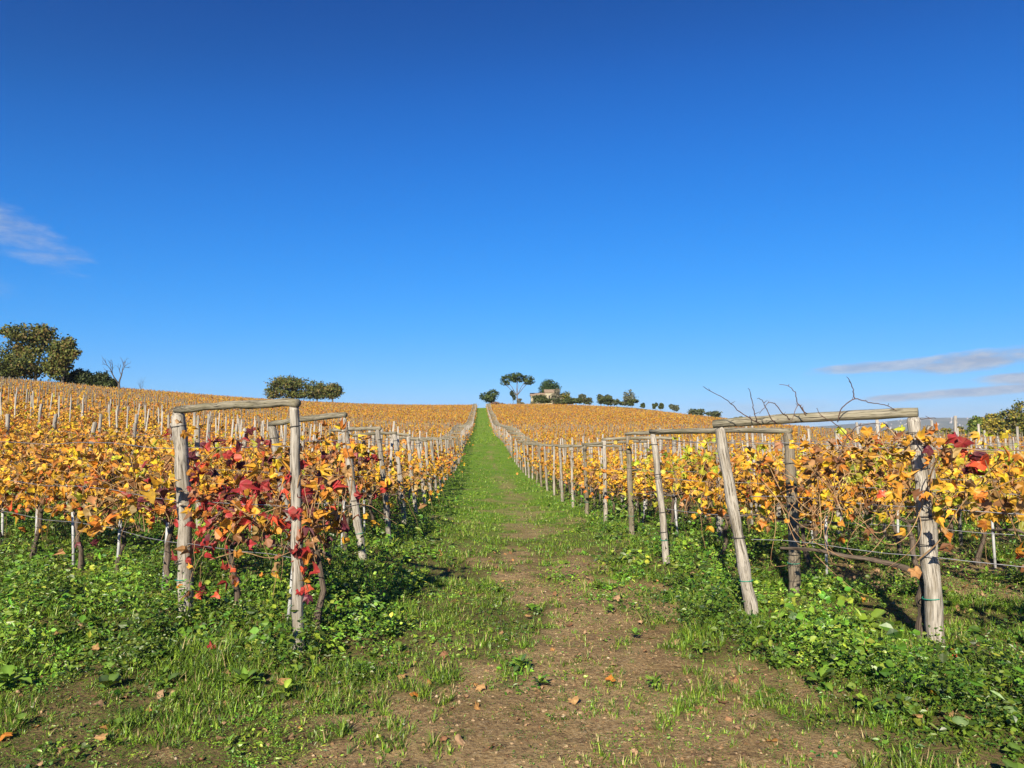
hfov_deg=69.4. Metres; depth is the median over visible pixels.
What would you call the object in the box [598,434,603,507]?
vine stake
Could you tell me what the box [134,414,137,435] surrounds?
row post
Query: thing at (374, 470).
grapevine
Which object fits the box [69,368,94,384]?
dark bush
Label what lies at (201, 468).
grapevine
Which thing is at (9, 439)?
grapevine
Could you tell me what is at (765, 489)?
grapevine
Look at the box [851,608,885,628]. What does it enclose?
leafy weed
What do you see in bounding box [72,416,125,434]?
grapevine
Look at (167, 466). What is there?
grapevine
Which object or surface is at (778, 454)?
grapevine
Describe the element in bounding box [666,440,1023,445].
trellis wire
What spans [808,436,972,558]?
grapevine
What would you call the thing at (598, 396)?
olive tree
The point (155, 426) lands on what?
grapevine
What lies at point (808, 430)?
vine stake
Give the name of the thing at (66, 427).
grapevine
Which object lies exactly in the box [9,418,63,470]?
grapevine
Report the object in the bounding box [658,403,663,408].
bush
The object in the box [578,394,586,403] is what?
olive tree
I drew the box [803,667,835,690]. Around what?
leafy weed
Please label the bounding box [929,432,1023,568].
grapevine
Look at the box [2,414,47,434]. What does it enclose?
grapevine
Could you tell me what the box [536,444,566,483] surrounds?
vineyard trellis
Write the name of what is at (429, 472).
grapevine
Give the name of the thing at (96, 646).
fallen leaf
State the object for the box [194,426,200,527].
row post
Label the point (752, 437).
vine stake
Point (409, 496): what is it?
vine stake
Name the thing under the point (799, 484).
grapevine
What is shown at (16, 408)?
grapevine
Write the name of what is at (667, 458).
grapevine
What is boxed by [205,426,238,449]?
grapevine
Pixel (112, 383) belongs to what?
dark bush
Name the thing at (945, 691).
leafy weed
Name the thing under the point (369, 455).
vine stake
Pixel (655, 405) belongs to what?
bush
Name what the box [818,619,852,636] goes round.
leafy weed
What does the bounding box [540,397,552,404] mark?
shrub
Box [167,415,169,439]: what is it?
row post
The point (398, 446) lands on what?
vine stake
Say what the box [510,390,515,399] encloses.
tree
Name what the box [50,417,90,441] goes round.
grapevine
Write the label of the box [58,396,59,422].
vine stake
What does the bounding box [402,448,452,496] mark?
grapevine
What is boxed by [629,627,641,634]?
leafy weed
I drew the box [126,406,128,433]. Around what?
vine stake
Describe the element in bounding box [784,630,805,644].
leafy weed
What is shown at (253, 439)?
trellis wire
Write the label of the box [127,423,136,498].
row post
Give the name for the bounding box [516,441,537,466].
vineyard trellis
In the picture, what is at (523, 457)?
vineyard trellis
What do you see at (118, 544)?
vine stake
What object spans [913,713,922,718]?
fallen leaf
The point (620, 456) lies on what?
vineyard trellis
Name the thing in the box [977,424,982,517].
vine stake
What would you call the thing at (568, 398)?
bush
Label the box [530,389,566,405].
stone house
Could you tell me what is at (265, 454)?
grapevine
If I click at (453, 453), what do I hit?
vineyard trellis
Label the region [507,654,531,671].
leafy weed
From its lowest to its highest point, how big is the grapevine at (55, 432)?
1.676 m
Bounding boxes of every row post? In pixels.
[3,414,9,471]
[30,395,32,418]
[35,404,42,442]
[50,414,57,465]
[81,422,96,507]
[98,414,102,432]
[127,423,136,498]
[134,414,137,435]
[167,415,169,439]
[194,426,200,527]
[235,423,237,445]
[237,427,246,498]
[301,431,304,450]
[730,439,734,467]
[776,441,784,522]
[834,430,842,535]
[926,425,937,552]
[1008,438,1012,479]
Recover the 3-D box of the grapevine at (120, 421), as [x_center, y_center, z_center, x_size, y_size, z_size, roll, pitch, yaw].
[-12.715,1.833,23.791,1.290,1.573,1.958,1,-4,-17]
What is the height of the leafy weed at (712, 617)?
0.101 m
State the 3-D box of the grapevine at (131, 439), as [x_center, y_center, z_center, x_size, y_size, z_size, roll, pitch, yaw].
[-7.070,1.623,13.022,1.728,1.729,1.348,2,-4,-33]
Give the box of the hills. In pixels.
[811,417,1009,433]
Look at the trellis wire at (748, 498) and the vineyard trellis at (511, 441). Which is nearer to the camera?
the trellis wire at (748, 498)
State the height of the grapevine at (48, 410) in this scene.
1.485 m
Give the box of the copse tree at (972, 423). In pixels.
[963,415,984,435]
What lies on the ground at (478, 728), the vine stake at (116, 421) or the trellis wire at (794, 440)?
the vine stake at (116, 421)
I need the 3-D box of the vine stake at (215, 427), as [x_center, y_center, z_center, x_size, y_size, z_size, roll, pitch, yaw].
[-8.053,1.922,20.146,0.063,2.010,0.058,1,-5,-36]
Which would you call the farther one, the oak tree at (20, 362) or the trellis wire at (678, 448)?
the oak tree at (20, 362)
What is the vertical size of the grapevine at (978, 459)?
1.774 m
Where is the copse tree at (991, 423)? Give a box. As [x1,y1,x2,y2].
[980,413,1006,434]
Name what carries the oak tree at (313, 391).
on the ground at (478, 728)
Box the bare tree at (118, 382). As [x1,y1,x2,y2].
[101,355,130,388]
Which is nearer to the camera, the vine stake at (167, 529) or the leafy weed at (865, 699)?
the leafy weed at (865, 699)
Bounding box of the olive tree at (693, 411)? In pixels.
[686,408,705,415]
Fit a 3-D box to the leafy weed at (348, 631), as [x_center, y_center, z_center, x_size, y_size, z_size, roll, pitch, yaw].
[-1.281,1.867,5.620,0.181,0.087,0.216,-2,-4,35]
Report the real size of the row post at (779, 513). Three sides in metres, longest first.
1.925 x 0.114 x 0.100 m
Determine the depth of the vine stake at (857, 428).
13.12 m
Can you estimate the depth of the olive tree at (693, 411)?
268.67 m
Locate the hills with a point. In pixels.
(943, 422)
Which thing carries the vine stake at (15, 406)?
on the ground at (478, 728)
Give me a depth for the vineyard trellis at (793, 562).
7.15 m
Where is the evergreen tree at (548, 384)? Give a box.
[538,379,561,392]
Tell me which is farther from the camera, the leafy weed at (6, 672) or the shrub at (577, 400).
the shrub at (577, 400)
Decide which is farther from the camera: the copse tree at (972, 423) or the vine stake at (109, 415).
the copse tree at (972, 423)
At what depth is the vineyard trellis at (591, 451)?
23.31 m
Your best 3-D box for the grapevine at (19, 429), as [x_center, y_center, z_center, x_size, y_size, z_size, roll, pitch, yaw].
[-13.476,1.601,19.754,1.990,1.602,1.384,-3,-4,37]
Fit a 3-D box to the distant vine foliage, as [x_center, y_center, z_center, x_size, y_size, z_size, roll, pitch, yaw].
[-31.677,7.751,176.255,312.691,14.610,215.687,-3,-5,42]
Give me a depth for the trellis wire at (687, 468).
13.46 m
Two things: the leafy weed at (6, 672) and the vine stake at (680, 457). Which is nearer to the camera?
the leafy weed at (6, 672)
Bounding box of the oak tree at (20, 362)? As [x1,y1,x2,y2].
[0,322,62,380]
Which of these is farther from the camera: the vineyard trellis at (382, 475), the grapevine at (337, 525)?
the vineyard trellis at (382, 475)
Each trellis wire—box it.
[0,479,286,506]
[3,511,290,557]
[14,442,302,448]
[49,453,360,476]
[59,431,365,441]
[104,430,390,441]
[155,430,374,442]
[588,444,860,449]
[591,446,829,449]
[608,468,907,472]
[620,442,1013,445]
[634,493,1019,513]
[649,440,1023,443]
[649,470,1019,481]
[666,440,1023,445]
[668,509,1023,535]
[669,478,1019,494]
[749,442,1004,450]
[750,496,1023,514]
[751,539,1022,566]
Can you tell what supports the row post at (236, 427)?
on the ground at (478, 728)
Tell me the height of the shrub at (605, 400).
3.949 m
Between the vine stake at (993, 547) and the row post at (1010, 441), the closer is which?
the vine stake at (993, 547)
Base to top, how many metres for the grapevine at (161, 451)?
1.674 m
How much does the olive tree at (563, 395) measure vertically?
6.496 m
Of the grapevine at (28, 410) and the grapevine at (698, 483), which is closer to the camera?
the grapevine at (698, 483)
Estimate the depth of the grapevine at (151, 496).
6.31 m
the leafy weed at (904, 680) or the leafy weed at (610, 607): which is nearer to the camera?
the leafy weed at (904, 680)
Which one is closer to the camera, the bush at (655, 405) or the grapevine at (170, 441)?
the grapevine at (170, 441)
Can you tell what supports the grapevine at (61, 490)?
on the ground at (478, 728)
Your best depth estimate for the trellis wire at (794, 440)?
9.77 m
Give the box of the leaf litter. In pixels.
[1,546,1021,767]
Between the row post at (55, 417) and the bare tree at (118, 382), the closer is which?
the row post at (55, 417)
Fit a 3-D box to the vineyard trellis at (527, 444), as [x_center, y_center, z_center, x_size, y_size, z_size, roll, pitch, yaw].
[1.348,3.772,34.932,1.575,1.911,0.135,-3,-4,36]
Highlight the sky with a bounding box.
[0,0,1023,426]
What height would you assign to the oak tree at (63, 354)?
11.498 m
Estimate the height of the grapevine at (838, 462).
2.118 m
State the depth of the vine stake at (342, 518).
9.49 m
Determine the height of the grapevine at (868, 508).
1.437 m
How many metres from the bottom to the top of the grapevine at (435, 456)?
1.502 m
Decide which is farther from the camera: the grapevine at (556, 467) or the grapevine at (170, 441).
the grapevine at (556, 467)
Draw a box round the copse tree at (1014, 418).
[993,398,1023,437]
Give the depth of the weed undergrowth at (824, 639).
5.72 m
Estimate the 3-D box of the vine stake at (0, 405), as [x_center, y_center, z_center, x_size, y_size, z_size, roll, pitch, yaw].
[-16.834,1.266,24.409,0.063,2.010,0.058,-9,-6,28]
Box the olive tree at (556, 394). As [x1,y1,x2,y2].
[550,388,560,404]
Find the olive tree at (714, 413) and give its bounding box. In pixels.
[704,411,722,416]
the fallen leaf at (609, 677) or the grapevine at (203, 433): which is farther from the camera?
the grapevine at (203, 433)
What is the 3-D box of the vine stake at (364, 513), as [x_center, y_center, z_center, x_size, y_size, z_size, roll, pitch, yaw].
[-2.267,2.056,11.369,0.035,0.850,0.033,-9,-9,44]
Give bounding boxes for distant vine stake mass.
[0,376,1023,483]
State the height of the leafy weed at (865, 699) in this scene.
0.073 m
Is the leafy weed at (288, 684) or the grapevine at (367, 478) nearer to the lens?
the leafy weed at (288, 684)
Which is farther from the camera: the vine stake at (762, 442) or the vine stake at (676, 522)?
the vine stake at (762, 442)
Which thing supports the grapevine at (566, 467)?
on the ground at (478, 728)
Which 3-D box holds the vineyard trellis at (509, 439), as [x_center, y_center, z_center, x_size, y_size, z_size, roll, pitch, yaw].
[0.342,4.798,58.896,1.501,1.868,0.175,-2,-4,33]
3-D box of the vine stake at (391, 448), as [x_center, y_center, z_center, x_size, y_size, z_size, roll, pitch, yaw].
[-2.256,1.684,13.561,0.064,2.011,0.059,8,-6,-26]
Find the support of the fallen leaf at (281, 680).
on the ground at (478, 728)
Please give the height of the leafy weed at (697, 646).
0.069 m
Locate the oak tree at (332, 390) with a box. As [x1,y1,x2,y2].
[318,382,346,402]
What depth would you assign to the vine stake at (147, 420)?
22.54 m
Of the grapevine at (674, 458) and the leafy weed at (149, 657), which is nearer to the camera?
the leafy weed at (149, 657)
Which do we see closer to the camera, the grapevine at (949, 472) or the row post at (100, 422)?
the grapevine at (949, 472)
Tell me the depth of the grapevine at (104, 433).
16.98 m
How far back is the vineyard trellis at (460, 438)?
53.61 m
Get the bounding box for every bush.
[56,372,77,383]
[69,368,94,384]
[82,371,112,386]
[101,378,117,387]
[516,398,524,404]
[564,396,571,403]
[652,402,657,409]
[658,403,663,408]
[668,404,679,411]
[937,428,952,434]
[951,426,965,433]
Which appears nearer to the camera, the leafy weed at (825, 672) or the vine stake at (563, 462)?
the leafy weed at (825, 672)
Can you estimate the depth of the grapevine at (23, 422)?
16.93 m
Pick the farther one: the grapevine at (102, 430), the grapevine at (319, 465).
the grapevine at (102, 430)
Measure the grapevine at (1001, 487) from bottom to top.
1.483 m
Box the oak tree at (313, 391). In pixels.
[301,379,326,401]
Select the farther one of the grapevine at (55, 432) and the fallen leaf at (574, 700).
the grapevine at (55, 432)
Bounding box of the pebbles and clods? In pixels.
[143,570,888,767]
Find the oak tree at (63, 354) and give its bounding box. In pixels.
[38,334,82,381]
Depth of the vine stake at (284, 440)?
15.42 m
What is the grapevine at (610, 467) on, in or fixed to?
on the ground at (478, 728)
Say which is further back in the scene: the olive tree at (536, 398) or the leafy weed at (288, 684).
the olive tree at (536, 398)
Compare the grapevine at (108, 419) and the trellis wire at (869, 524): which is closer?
the trellis wire at (869, 524)
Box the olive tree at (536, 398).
[531,394,546,403]
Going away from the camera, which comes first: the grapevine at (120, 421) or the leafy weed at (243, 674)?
the leafy weed at (243, 674)
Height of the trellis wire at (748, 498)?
0.044 m
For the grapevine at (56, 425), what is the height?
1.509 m
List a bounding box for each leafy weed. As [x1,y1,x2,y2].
[0,665,31,686]
[9,637,30,650]
[138,649,161,666]
[200,638,217,644]
[233,667,265,684]
[273,678,299,698]
[331,621,361,635]
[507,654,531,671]
[531,674,549,684]
[604,603,614,610]
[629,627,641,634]
[631,560,647,567]
[644,675,662,685]
[690,641,709,652]
[709,616,725,624]
[740,620,767,634]
[769,646,798,667]
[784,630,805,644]
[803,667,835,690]
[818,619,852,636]
[847,631,887,651]
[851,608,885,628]
[856,693,892,709]
[888,667,910,684]
[923,683,966,706]
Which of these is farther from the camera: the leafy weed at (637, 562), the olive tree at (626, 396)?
the olive tree at (626, 396)
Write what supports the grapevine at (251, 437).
on the ground at (478, 728)
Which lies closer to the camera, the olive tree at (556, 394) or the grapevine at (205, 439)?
the grapevine at (205, 439)
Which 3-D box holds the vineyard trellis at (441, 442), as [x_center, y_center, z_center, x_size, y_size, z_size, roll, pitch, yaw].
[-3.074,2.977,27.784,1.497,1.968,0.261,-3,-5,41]
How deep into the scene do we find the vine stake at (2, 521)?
9.57 m
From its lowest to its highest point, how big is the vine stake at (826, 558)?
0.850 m
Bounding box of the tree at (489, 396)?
[479,389,499,402]
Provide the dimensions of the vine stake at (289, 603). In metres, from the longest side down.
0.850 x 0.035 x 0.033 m
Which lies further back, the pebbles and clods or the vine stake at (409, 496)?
the vine stake at (409, 496)
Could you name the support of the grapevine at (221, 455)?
on the ground at (478, 728)
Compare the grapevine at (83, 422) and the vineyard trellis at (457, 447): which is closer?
the grapevine at (83, 422)
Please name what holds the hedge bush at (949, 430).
on the ground at (478, 728)
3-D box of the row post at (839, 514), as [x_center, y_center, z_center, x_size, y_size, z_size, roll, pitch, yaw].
[5.042,1.652,11.423,0.114,1.925,0.100,-3,2,-38]
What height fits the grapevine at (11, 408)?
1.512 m
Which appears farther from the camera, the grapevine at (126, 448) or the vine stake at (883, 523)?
the grapevine at (126, 448)
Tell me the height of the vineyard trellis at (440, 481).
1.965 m
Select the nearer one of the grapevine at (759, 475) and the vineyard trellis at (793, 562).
the vineyard trellis at (793, 562)
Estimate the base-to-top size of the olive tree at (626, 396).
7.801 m
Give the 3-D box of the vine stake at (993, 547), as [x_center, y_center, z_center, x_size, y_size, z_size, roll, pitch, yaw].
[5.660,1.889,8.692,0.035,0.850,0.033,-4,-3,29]
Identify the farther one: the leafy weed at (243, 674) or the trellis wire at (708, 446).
the trellis wire at (708, 446)
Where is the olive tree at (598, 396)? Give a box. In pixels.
[596,394,604,404]
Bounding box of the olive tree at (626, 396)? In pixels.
[622,389,638,405]
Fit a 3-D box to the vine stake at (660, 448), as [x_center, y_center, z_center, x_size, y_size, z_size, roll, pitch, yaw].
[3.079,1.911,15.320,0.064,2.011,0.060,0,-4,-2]
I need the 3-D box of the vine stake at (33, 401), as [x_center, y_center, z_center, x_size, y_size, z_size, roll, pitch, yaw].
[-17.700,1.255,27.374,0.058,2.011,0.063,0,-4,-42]
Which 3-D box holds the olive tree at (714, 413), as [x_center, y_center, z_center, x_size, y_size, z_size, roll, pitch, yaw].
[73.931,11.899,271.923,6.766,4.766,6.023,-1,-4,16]
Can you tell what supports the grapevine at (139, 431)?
on the ground at (478, 728)
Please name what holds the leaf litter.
on the ground at (478, 728)
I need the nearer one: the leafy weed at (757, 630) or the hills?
the leafy weed at (757, 630)
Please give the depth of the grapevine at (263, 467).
10.67 m
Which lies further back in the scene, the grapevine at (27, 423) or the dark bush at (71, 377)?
the dark bush at (71, 377)
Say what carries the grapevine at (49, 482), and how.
on the ground at (478, 728)
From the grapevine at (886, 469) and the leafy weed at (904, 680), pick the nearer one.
the leafy weed at (904, 680)
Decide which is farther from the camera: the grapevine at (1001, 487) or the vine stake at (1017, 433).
the vine stake at (1017, 433)
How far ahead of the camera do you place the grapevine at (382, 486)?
9.62 m
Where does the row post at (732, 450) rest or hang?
on the ground at (478, 728)
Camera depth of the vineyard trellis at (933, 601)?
5.67 m
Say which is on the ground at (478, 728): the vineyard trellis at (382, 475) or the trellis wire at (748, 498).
the vineyard trellis at (382, 475)
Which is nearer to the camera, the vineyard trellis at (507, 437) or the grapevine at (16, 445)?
the grapevine at (16, 445)
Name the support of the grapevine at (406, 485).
on the ground at (478, 728)
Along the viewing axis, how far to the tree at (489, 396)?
291.18 m
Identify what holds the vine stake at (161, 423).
on the ground at (478, 728)
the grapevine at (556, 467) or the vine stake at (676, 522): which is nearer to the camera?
the vine stake at (676, 522)
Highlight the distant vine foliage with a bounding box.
[0,377,1023,572]
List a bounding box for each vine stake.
[0,392,1,414]
[1,508,3,534]
[14,394,15,418]
[32,391,33,423]
[35,504,38,552]
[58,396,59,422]
[68,397,71,439]
[71,511,74,567]
[108,405,110,426]
[115,410,117,441]
[116,516,122,556]
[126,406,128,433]
[145,409,149,433]
[160,411,162,440]
[161,522,168,589]
[206,418,208,442]
[215,418,216,443]
[225,416,226,436]
[230,419,233,446]
[283,425,285,450]
[287,566,291,619]
[341,500,344,547]
[344,421,349,513]
[363,490,365,531]
[365,425,371,506]
[383,421,394,518]
[397,426,398,508]
[408,430,410,503]
[562,438,566,491]
[571,437,575,496]
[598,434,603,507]
[634,435,636,509]
[642,487,646,522]
[659,428,661,461]
[673,493,678,535]
[678,437,686,507]
[745,426,752,524]
[751,426,757,512]
[761,433,763,457]
[807,429,809,449]
[825,517,827,577]
[855,422,871,523]
[875,420,886,539]
[896,510,898,553]
[953,416,962,544]
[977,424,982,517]
[983,430,992,506]
[991,521,996,567]
[1016,426,1018,497]
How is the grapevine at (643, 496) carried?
on the ground at (478, 728)
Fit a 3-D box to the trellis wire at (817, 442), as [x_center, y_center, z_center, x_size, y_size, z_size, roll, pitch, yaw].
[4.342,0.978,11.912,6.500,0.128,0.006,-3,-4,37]
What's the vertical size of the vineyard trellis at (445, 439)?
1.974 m
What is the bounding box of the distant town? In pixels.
[858,417,967,428]
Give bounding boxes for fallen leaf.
[0,732,12,740]
[90,643,98,649]
[94,733,107,740]
[276,678,288,684]
[476,684,485,690]
[568,696,578,704]
[605,675,614,681]
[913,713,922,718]
[927,688,939,695]
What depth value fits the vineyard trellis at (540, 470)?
28.14 m
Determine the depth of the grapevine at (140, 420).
25.70 m
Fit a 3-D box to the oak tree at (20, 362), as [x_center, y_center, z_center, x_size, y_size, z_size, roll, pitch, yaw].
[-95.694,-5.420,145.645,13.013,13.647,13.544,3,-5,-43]
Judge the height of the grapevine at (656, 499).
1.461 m
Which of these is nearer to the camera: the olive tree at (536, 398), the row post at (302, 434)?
the row post at (302, 434)
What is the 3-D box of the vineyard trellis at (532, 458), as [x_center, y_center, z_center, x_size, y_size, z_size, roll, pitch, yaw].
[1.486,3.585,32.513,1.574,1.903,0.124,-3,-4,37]
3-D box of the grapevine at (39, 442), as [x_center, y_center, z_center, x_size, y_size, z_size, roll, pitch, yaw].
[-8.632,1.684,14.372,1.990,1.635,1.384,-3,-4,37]
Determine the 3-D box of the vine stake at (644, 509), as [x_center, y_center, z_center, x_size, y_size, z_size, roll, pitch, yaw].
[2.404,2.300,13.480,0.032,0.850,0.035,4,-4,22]
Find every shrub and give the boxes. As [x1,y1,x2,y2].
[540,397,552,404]
[553,398,565,403]
[563,397,581,403]
[581,397,592,404]
[597,397,612,404]
[608,399,625,405]
[625,399,638,405]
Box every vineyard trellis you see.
[171,398,304,651]
[268,412,366,560]
[325,427,391,537]
[349,431,406,523]
[368,433,417,513]
[385,436,425,503]
[394,439,432,498]
[404,437,437,491]
[412,437,441,487]
[415,437,444,482]
[421,437,447,479]
[430,439,452,474]
[434,439,454,472]
[436,440,455,470]
[440,437,457,465]
[442,436,459,463]
[445,434,461,458]
[446,433,461,456]
[507,431,521,450]
[508,433,523,452]
[510,436,527,456]
[511,437,529,460]
[514,438,533,461]
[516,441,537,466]
[518,442,540,469]
[522,443,545,472]
[523,444,549,474]
[526,443,552,477]
[531,444,558,481]
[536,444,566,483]
[538,445,570,486]
[543,445,582,490]
[553,444,593,497]
[558,446,602,501]
[570,444,624,508]
[582,440,647,514]
[601,436,677,524]
[625,431,723,541]
[649,427,800,593]
[712,408,944,644]
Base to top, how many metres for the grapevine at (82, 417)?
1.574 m
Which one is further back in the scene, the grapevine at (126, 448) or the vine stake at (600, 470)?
the vine stake at (600, 470)
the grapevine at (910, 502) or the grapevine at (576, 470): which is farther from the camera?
the grapevine at (576, 470)
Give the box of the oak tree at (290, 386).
[263,373,308,398]
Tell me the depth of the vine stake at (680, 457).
18.96 m
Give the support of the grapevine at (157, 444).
on the ground at (478, 728)
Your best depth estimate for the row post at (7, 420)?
16.48 m
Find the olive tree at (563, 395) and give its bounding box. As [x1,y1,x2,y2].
[559,391,570,404]
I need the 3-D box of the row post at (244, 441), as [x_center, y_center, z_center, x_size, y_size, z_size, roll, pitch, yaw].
[-4.922,1.749,13.444,0.114,1.925,0.100,-4,-9,41]
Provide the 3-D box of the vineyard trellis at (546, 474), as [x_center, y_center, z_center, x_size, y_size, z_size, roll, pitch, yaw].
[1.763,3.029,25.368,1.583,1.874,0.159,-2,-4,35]
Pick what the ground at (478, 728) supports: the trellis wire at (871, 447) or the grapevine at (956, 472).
the grapevine at (956, 472)
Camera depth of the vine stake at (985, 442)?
16.65 m
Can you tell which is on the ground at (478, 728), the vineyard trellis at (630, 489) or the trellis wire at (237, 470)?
the vineyard trellis at (630, 489)
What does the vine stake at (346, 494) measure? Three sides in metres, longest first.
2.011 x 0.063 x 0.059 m
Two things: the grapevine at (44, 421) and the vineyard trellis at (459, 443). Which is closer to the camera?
the grapevine at (44, 421)
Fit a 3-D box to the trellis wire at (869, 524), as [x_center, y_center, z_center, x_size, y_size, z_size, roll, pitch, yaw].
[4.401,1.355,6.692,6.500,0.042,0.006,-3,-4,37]
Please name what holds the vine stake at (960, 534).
on the ground at (478, 728)
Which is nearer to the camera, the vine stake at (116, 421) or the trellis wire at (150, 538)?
the trellis wire at (150, 538)
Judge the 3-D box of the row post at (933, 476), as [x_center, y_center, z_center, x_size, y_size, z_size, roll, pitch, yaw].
[5.146,1.465,9.060,0.100,1.924,0.223,-2,-4,28]
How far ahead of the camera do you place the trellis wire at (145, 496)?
6.64 m
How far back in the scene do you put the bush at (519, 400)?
287.73 m
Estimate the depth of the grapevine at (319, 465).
14.49 m
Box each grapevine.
[0,403,17,420]
[0,403,34,430]
[0,407,30,434]
[0,414,32,464]
[0,418,37,453]
[0,418,58,465]
[0,424,76,471]
[0,430,62,549]
[0,432,126,557]
[0,436,51,512]
[2,401,26,421]
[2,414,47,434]
[2,414,70,476]
[3,410,34,431]
[4,427,147,568]
[8,401,45,418]
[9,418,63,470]
[10,425,96,500]
[18,410,76,444]
[18,432,113,501]
[19,402,61,424]
[26,407,66,426]
[27,437,212,578]
[31,418,82,482]
[33,417,74,442]
[44,410,70,430]
[46,429,148,478]
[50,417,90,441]
[51,411,95,432]
[53,421,98,484]
[54,423,290,593]
[62,423,114,464]
[62,427,157,507]
[64,407,100,424]
[68,411,111,436]
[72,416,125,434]
[74,426,136,448]
[76,420,135,468]
[80,409,118,423]
[84,412,130,432]
[84,435,169,507]
[85,432,154,482]
[96,413,144,431]
[101,418,131,437]
[110,435,172,479]
[113,422,147,447]
[114,417,153,435]
[118,422,163,439]
[129,417,157,435]
[130,432,224,489]
[138,433,336,606]
[138,435,202,501]
[139,425,169,450]
[141,419,166,432]
[145,423,165,434]
[145,441,236,508]
[149,419,352,633]
[155,431,266,525]
[172,417,395,607]
[192,425,206,450]
[193,429,228,446]
[193,430,252,514]
[194,431,223,454]
[203,440,316,519]
[205,423,306,515]
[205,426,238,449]
[236,431,366,506]
[245,437,320,487]
[246,435,289,449]
[282,449,336,508]
[301,431,381,510]
[302,420,429,550]
[304,434,436,531]
[335,454,397,503]
[355,448,442,518]
[363,446,422,507]
[367,447,446,511]
[399,448,442,479]
[400,452,449,486]
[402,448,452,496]
[407,448,456,486]
[422,447,464,485]
[429,446,457,476]
[535,452,569,487]
[536,454,597,495]
[536,460,576,491]
[554,449,615,501]
[561,452,634,506]
[564,451,648,513]
[574,453,612,496]
[579,451,688,522]
[583,453,637,498]
[591,457,666,508]
[607,452,638,492]
[614,435,728,534]
[614,452,711,513]
[632,440,742,522]
[645,433,834,565]
[655,438,784,532]
[660,449,750,519]
[663,453,704,507]
[687,452,797,528]
[704,377,971,638]
[705,451,776,521]
[708,434,898,577]
[741,439,869,546]
[743,445,870,528]
[745,448,847,523]
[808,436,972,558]
[815,452,912,540]
[819,423,1007,580]
[829,447,907,514]
[881,457,1001,542]
[882,422,1023,578]
[893,461,942,519]
[901,430,1023,565]
[909,457,1002,501]
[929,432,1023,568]
[941,447,1023,536]
[979,453,1020,527]
[986,446,1015,518]
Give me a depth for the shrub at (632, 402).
285.64 m
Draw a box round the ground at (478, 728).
[0,400,1023,767]
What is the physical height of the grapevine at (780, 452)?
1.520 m
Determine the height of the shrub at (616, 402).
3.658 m
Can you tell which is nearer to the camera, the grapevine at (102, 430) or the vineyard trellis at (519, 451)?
the grapevine at (102, 430)
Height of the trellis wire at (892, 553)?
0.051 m
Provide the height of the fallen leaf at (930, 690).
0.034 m
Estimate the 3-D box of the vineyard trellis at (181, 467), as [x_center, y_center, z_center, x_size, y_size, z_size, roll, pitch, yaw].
[-2.155,1.168,5.756,1.739,2.078,0.230,-3,-4,37]
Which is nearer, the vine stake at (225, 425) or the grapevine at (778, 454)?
the grapevine at (778, 454)
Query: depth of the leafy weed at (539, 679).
4.58 m
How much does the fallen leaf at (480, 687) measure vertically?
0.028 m
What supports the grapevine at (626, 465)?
on the ground at (478, 728)
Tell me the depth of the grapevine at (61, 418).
25.42 m
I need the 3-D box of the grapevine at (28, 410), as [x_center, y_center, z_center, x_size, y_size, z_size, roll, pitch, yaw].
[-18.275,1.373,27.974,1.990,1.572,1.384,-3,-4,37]
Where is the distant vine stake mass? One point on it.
(329, 428)
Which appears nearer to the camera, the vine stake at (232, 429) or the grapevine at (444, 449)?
the vine stake at (232, 429)
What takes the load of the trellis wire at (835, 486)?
attached to the vineyard trellis at (793, 562)
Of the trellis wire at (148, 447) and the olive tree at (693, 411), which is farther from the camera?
the olive tree at (693, 411)
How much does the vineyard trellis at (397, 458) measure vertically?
1.929 m
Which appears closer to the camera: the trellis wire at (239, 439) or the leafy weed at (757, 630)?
the leafy weed at (757, 630)
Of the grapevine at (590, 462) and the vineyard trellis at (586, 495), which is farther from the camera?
the grapevine at (590, 462)
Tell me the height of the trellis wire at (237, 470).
0.151 m
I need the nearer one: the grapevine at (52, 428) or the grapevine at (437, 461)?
the grapevine at (52, 428)
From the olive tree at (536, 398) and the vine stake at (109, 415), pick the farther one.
the olive tree at (536, 398)
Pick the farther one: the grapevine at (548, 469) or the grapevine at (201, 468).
the grapevine at (548, 469)
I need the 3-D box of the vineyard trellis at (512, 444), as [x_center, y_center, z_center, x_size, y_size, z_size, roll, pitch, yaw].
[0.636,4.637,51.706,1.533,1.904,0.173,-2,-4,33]
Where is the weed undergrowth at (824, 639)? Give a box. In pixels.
[0,431,1023,767]
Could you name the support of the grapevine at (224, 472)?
on the ground at (478, 728)
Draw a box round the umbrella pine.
[500,372,534,398]
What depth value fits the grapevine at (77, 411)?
29.15 m
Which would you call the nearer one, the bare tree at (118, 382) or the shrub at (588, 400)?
the bare tree at (118, 382)
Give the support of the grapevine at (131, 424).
on the ground at (478, 728)
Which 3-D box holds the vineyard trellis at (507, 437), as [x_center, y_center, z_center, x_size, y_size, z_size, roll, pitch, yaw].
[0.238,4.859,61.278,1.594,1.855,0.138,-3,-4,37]
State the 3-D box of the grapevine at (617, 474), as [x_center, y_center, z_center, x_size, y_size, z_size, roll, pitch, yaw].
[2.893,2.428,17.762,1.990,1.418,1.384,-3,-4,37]
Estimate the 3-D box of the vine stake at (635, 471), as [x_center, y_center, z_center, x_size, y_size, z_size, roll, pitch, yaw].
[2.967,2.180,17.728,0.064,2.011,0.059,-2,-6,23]

